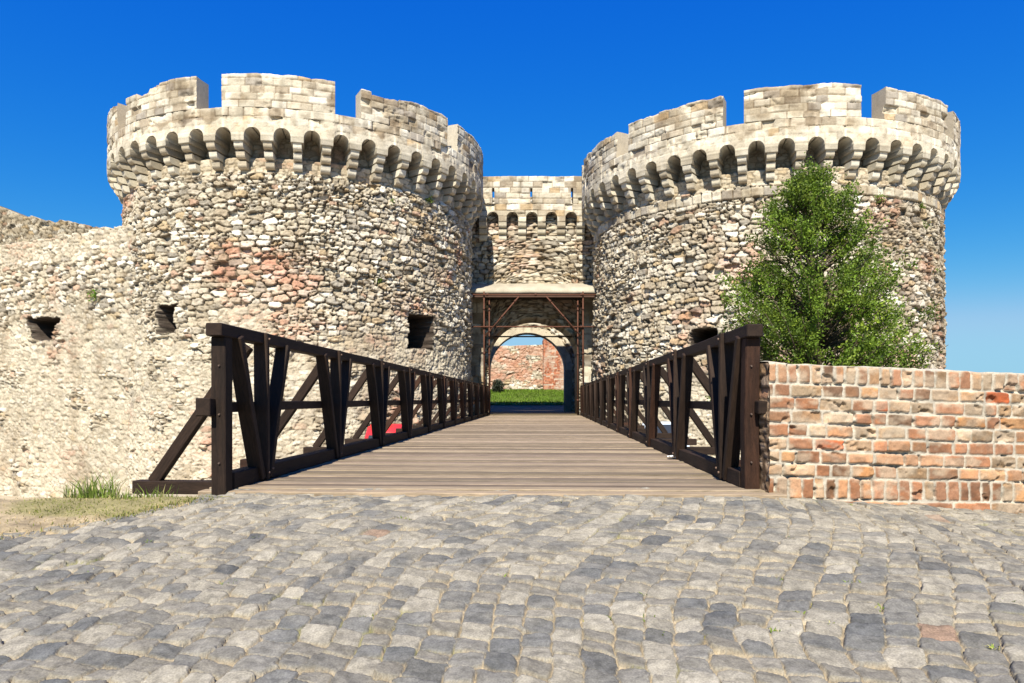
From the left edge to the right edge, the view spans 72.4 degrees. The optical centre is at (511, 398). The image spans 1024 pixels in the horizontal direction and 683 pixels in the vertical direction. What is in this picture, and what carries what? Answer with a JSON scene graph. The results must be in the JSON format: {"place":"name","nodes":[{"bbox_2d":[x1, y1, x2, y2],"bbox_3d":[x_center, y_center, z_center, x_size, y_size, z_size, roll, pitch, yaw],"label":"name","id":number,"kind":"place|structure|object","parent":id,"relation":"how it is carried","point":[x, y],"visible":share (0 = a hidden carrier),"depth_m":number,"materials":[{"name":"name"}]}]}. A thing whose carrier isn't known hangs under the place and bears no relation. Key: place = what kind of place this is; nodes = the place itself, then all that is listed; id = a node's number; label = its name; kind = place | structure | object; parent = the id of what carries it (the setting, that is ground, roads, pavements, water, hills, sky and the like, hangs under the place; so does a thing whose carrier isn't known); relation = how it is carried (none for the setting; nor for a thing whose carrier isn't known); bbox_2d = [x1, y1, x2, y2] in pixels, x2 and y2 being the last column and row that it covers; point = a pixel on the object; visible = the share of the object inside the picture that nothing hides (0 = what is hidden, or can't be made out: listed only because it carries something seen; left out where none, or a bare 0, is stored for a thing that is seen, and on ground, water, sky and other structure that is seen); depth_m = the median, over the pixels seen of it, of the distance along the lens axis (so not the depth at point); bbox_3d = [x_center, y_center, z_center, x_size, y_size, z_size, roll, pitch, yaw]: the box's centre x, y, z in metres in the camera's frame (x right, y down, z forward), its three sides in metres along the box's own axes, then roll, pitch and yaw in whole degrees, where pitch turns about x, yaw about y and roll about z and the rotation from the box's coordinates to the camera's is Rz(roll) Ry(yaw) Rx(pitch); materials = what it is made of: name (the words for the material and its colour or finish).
{"place":"outdoors","nodes":[
{"label":"outdoors","id":0,"kind":"place"},
{"bbox_2d":[0,494,230,539],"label":"dry verge","id":1,"kind":"structure","parent":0,"point":[19,523],"depth_m":4.89,"materials":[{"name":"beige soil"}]},
{"bbox_2d":[60,479,91,497],"bbox_3d":[-3.334,0.698,5.341,0.384,0.199,0.258,0,0,42],"label":"grass tuft","id":2,"kind":"object","parent":1,"relation":"on","point":[66,492],"visible":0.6,"depth_m":5.36,"materials":[{"name":"green plant"}]},
{"bbox_2d":[68,468,132,497],"bbox_3d":[-3.151,0.650,5.362,0.490,0.270,0.373,0,0,0],"label":"grass tuft","id":3,"kind":"object","parent":1,"relation":"on","point":[93,491],"visible":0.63,"depth_m":5.33,"materials":[{"name":"green plant"}]},
{"bbox_2d":[108,487,135,499],"bbox_3d":[-2.905,0.706,5.202,0.193,0.109,0.150,0,0,0],"label":"grass tuft","id":4,"kind":"object","parent":1,"relation":"on","point":[112,496],"visible":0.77,"depth_m":5.20,"materials":[{"name":"green plant"}]},
{"bbox_2d":[135,483,178,497],"bbox_3d":[-2.803,0.742,5.465,0.382,0.155,0.250,0,0,0],"label":"grass tuft","id":5,"kind":"object","parent":1,"relation":"on","point":[153,493],"visible":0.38,"depth_m":5.48,"materials":[{"name":"green plant"}]},
{"bbox_2d":[0,404,562,499],"bbox_3d":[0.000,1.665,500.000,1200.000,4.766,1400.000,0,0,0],"label":"ground","id":6,"kind":"structure","parent":0,"point":[16,497],"depth_m":28.44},
{"bbox_2d":[0,206,98,244],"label":"ruined wall","id":7,"kind":"structure","parent":6,"relation":"on","point":[15,227],"depth_m":37.18,"materials":[{"name":"stone"}]},
{"bbox_2d":[0,223,137,497],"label":"curtain wall","id":8,"kind":"structure","parent":6,"relation":"on","point":[65,346],"depth_m":27.61,"materials":[{"name":"stone"}]},
{"bbox_2d":[86,289,99,302],"bbox_3d":[-15.870,-3.948,26.634,0.642,0.645,0.531,0,0,-25],"label":"wall plant","id":9,"kind":"object","parent":8,"relation":"attached to","point":[92,295],"depth_m":26.61,"materials":[{"name":"green plant"}]},
{"bbox_2d":[107,73,482,497],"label":"round tower","id":10,"kind":"structure","parent":6,"relation":"on","point":[260,202],"depth_m":24.35,"materials":[{"name":"stone"}]},
{"bbox_2d":[365,423,412,437],"bbox_3d":[-3.665,1.581,21.674,1.631,1.672,3.763,0,0,-4],"label":"parked car","id":11,"kind":"object","parent":6,"relation":"on","point":[392,427],"visible":0.01,"depth_m":20.30,"materials":[{"name":"red paint"}]},
{"bbox_2d":[132,323,786,498],"bbox_3d":[0.400,1.015,18.225,6.418,3.210,25.972,0,0,3],"label":"footbridge","id":12,"kind":"object","parent":6,"relation":"on","point":[586,451],"visible":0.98,"depth_m":7.14,"materials":[{"name":"brown wood"}]},
{"bbox_2d":[472,291,595,414],"bbox_3d":[1.041,-2.022,31.085,5.624,5.478,0.629,0,0,0],"label":"scaffold frame","id":13,"kind":"object","parent":12,"relation":"on","point":[582,294],"visible":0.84,"depth_m":30.98,"materials":[{"name":"wood"}]},
{"bbox_2d":[491,339,563,389],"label":"rampart wall","id":14,"kind":"structure","parent":6,"relation":"on","point":[518,367],"depth_m":65.94,"materials":[{"name":"stone"}]},
{"bbox_2d":[490,197,574,411],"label":"arch wall","id":15,"kind":"structure","parent":6,"relation":"on","point":[562,346],"depth_m":41.95,"materials":[{"name":"stone"}]},
{"bbox_2d":[471,176,596,414],"bbox_3d":[1.395,-4.893,33.772,9.353,11.626,5.256,0,0,0],"label":"gatehouse","id":16,"kind":"object","parent":6,"relation":"on","point":[542,242],"visible":0.52,"depth_m":33.95,"materials":[{"name":"stone"}]},
{"bbox_2d":[642,421,689,446],"bbox_3d":[4.873,1.581,22.727,1.631,1.672,3.763,0,0,10],"label":"parked car","id":17,"kind":"object","parent":6,"relation":"on","point":[666,425],"visible":0.02,"depth_m":22.45,"materials":[{"name":"white paint"}]},
{"bbox_2d":[582,83,960,459],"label":"round tower","id":18,"kind":"structure","parent":6,"relation":"on","point":[671,198],"depth_m":25.16,"materials":[{"name":"stone"}]},
{"bbox_2d":[873,193,888,202],"bbox_3d":[12.755,-6.960,24.322,0.477,0.360,0.522,0,0,0],"label":"wall plant","id":19,"kind":"object","parent":18,"relation":"attached to","point":[877,197],"depth_m":24.16,"materials":[{"name":"green plant"}]},
{"bbox_2d":[705,152,947,400],"bbox_3d":[6.134,-1.175,13.819,4.232,7.403,4.894,0,0,0],"label":"conical tree","id":20,"kind":"object","parent":6,"relation":"on","point":[796,322],"visible":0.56,"depth_m":13.53,"materials":[{"name":"green plant"}]},
{"bbox_2d":[740,361,1023,513],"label":"brick wall","id":21,"kind":"structure","parent":6,"relation":"on","point":[944,438],"depth_m":5.54,"materials":[{"name":"brick"}]},
{"bbox_2d":[0,487,1023,682],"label":"cobbled street","id":22,"kind":"structure","parent":0,"point":[938,584],"depth_m":3.55,"materials":[{"name":"stone"}]},
{"bbox_2d":[37,501,1015,649],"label":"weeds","id":23,"kind":"object","parent":22,"relation":"on","point":[775,629],"visible":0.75,"depth_m":3.33,"materials":[{"name":"green plant"}]},
{"bbox_2d":[0,0,1023,372],"label":"sky","id":24,"kind":"structure","parent":0,"point":[537,84],"materials":[{"name":"blue"}]},
{"bbox_2d":[491,388,563,404],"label":"lawn","id":25,"kind":"structure","parent":0,"point":[553,400],"depth_m":56.74,"materials":[{"name":"green plant"}]},
{"bbox_2d":[491,379,504,392],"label":"dark bush","id":26,"kind":"object","parent":25,"relation":"on","point":[497,386],"visible":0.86,"depth_m":61.28,"materials":[{"name":"green plant"}]},
{"bbox_2d":[490,405,578,414],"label":"path","id":27,"kind":"structure","parent":0,"point":[527,409],"depth_m":45.96,"materials":[{"name":"grey stone"}]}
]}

